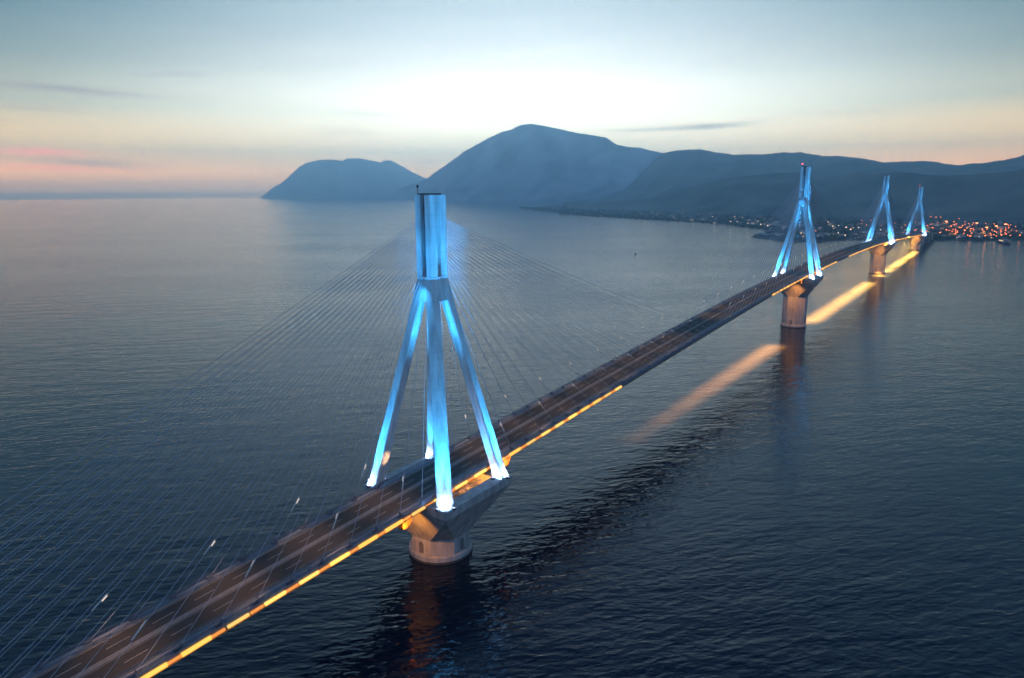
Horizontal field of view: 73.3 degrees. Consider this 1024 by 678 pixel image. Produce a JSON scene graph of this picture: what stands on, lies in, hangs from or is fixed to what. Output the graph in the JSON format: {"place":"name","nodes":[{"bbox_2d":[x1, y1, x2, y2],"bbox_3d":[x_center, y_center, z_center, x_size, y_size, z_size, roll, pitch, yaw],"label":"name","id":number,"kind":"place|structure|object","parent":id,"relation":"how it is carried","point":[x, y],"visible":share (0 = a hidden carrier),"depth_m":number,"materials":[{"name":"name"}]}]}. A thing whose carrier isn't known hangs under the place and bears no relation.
{"place":"outdoors","nodes":[
{"label":"outdoors","id":0,"kind":"place"},
{"bbox_2d":[260,158,425,197],"bbox_3d":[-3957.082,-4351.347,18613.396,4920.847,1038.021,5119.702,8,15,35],"label":"mountain","id":1,"kind":"structure","parent":0,"point":[350,177],"depth_m":18209.62,"materials":[{"name":"stone"}]},
{"bbox_2d":[0,197,1023,677],"bbox_3d":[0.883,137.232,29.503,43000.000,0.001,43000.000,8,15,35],"label":"sea","id":2,"kind":"structure","parent":0,"point":[834,489],"depth_m":391.92,"materials":[{"name":"blue liquid"}]},
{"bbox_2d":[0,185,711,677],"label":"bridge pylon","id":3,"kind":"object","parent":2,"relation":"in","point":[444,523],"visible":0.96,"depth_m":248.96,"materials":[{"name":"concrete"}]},
{"bbox_2d":[12,232,937,677],"bbox_3d":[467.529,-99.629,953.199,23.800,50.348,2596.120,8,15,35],"label":"bridge deck","id":4,"kind":"structure","parent":3,"relation":"attached to","point":[264,584],"depth_m":227.53,"materials":[{"name":"concrete"}]},
{"bbox_2d":[687,163,856,327],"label":"bridge pylon","id":5,"kind":"object","parent":2,"relation":"in","point":[794,306],"visible":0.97,"depth_m":698.90,"materials":[{"name":"concrete"}]},
{"bbox_2d":[842,175,904,273],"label":"bridge pylon","id":6,"kind":"object","parent":2,"relation":"in","point":[878,253],"visible":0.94,"depth_m":1146.40,"materials":[{"name":"concrete"}]},
{"bbox_2d":[895,187,930,249],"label":"bridge pylon","id":7,"kind":"object","parent":2,"relation":"in","point":[914,242],"visible":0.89,"depth_m":1592.80,"materials":[{"name":"concrete"}]},
{"bbox_2d":[997,238,1011,244],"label":"ferry","id":8,"kind":"object","parent":2,"relation":"on","point":[1004,241],"visible":1,"depth_m":1763.07,"materials":[{"name":"metal"}]},
{"bbox_2d":[0,0,1023,199],"label":"sky","id":9,"kind":"structure","parent":0,"point":[100,99],"materials":[{"name":"blue"}]},
{"bbox_2d":[381,123,662,200],"bbox_3d":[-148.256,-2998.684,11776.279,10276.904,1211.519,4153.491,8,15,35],"label":"mountain","id":10,"kind":"structure","parent":0,"point":[530,162],"depth_m":10565.89,"materials":[{"name":"stone"}]},
{"bbox_2d":[751,236,780,240],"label":"headland spit","id":11,"kind":"structure","parent":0,"point":[773,238],"depth_m":2001.63,"materials":[{"name":"grey"}]},
{"bbox_2d":[527,202,1023,241],"bbox_3d":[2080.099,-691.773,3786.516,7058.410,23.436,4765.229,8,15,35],"label":"coastal plain","id":12,"kind":"structure","parent":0,"point":[567,205],"depth_m":3123.92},
{"bbox_2d":[519,206,1023,240],"bbox_3d":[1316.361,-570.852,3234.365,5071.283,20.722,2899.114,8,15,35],"label":"shore woodland","id":13,"kind":"object","parent":12,"relation":"on","point":[951,235],"visible":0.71,"depth_m":2443.32,"materials":[{"name":"black plant"}]},
{"bbox_2d":[956,234,964,239],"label":"house","id":14,"kind":"structure","parent":12,"relation":"on","point":[958,236],"depth_m":1900.81,"materials":[{"name":"grey"}]},
{"bbox_2d":[974,234,983,237],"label":"house","id":15,"kind":"structure","parent":12,"relation":"on","point":[979,235],"depth_m":1892.69,"materials":[{"name":"grey"}]},
{"bbox_2d":[576,169,1023,222],"bbox_3d":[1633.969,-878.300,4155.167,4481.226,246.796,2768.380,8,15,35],"label":"hills","id":16,"kind":"structure","parent":0,"point":[990,197],"depth_m":3624.15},
{"bbox_2d":[576,149,1023,201],"bbox_3d":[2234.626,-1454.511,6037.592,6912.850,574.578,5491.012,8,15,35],"label":"mountain","id":17,"kind":"structure","parent":0,"point":[671,171],"depth_m":6260.43,"materials":[{"name":"stone"}]}
]}

